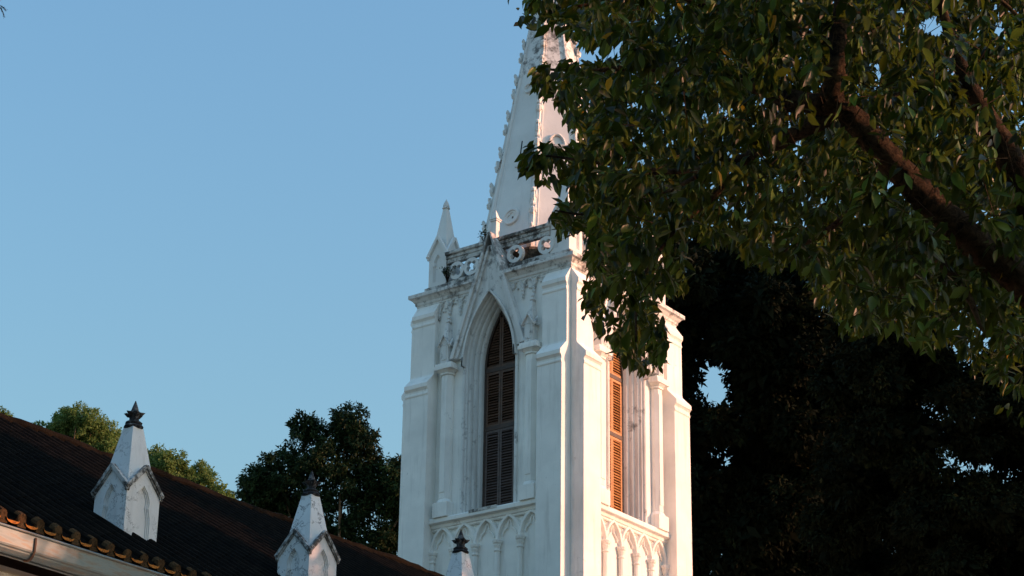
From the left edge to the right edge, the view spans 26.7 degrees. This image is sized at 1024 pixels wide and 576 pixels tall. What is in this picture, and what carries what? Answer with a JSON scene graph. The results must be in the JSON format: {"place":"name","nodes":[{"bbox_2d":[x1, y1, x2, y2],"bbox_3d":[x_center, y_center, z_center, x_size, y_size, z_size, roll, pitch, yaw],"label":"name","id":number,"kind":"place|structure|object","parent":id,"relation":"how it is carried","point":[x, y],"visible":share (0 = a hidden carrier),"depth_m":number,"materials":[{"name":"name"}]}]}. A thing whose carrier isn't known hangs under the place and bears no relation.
{"place":"outdoors","nodes":[
{"label":"outdoors","id":0,"kind":"place"},
{"bbox_2d":[0,0,692,575],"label":"church","id":1,"kind":"structure","parent":0,"point":[544,432],"depth_m":50.22,"materials":[{"name":"white paint"}]},
{"bbox_2d":[436,266,455,281],"bbox_3d":[-1.595,-0.364,53.298,0.452,0.469,0.370,-15,-28,33],"label":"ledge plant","id":2,"kind":"object","parent":1,"relation":"on","point":[445,272],"visible":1,"depth_m":53.28,"materials":[{"name":"green plant"}]},
{"bbox_2d":[477,224,487,240],"bbox_3d":[-0.709,-1.330,53.104,0.309,0.539,0.406,0,-23,2],"label":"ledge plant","id":3,"kind":"object","parent":1,"relation":"on","point":[484,232],"visible":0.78,"depth_m":53.03,"materials":[{"name":"green plant"}]},
{"bbox_2d":[482,311,514,506],"bbox_3d":[-0.247,2.944,51.228,0.970,5.230,0.125,-15,-28,33],"label":"window","id":4,"kind":"structure","parent":1,"relation":"in","point":[499,388],"depth_m":51.17,"materials":[{"name":"brown wood"}]},
{"bbox_2d":[609,348,623,512],"bbox_3d":[2.342,3.133,51.583,0.125,5.230,0.970,-15,-28,33],"label":"window","id":5,"kind":"structure","parent":1,"relation":"in","point":[616,371],"depth_m":51.58,"materials":[{"name":"brown wood"}]},
{"bbox_2d":[0,0,1023,554],"label":"sky","id":6,"kind":"structure","parent":0,"point":[221,219],"materials":[{"name":"blue"}]},
{"label":"ground","id":7,"kind":"structure","parent":0,"visible":0},
{"bbox_2d":[0,406,14,416],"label":"feathery tree","id":8,"kind":"object","parent":7,"relation":"on","point":[4,412],"visible":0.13,"depth_m":85.02,"materials":[{"name":"green plant"}]},
{"bbox_2d":[32,401,121,453],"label":"feathery tree","id":9,"kind":"object","parent":7,"relation":"on","point":[88,426],"visible":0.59,"depth_m":81.46,"materials":[{"name":"green plant"}]},
{"bbox_2d":[147,442,235,498],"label":"feathery tree","id":10,"kind":"object","parent":7,"relation":"on","point":[165,460],"visible":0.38,"depth_m":77.57,"materials":[{"name":"green plant"}]},
{"bbox_2d":[232,399,400,555],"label":"tree","id":11,"kind":"object","parent":7,"relation":"on","point":[372,479],"visible":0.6,"depth_m":65.62,"materials":[{"name":"green plant"}]},
{"bbox_2d":[507,0,1023,427],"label":"leafy tree","id":12,"kind":"object","parent":7,"relation":"on","point":[969,159],"visible":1,"depth_m":14.27,"materials":[{"name":"green plant"}]},
{"bbox_2d":[662,223,921,575],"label":"evergreen tree","id":13,"kind":"object","parent":7,"relation":"on","point":[765,344],"visible":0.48,"depth_m":67.48,"materials":[{"name":"green plant"}]},
{"bbox_2d":[795,216,1023,575],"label":"evergreen tree","id":14,"kind":"object","parent":7,"relation":"on","point":[926,522],"visible":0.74,"depth_m":59.96,"materials":[{"name":"green plant"}]}
]}

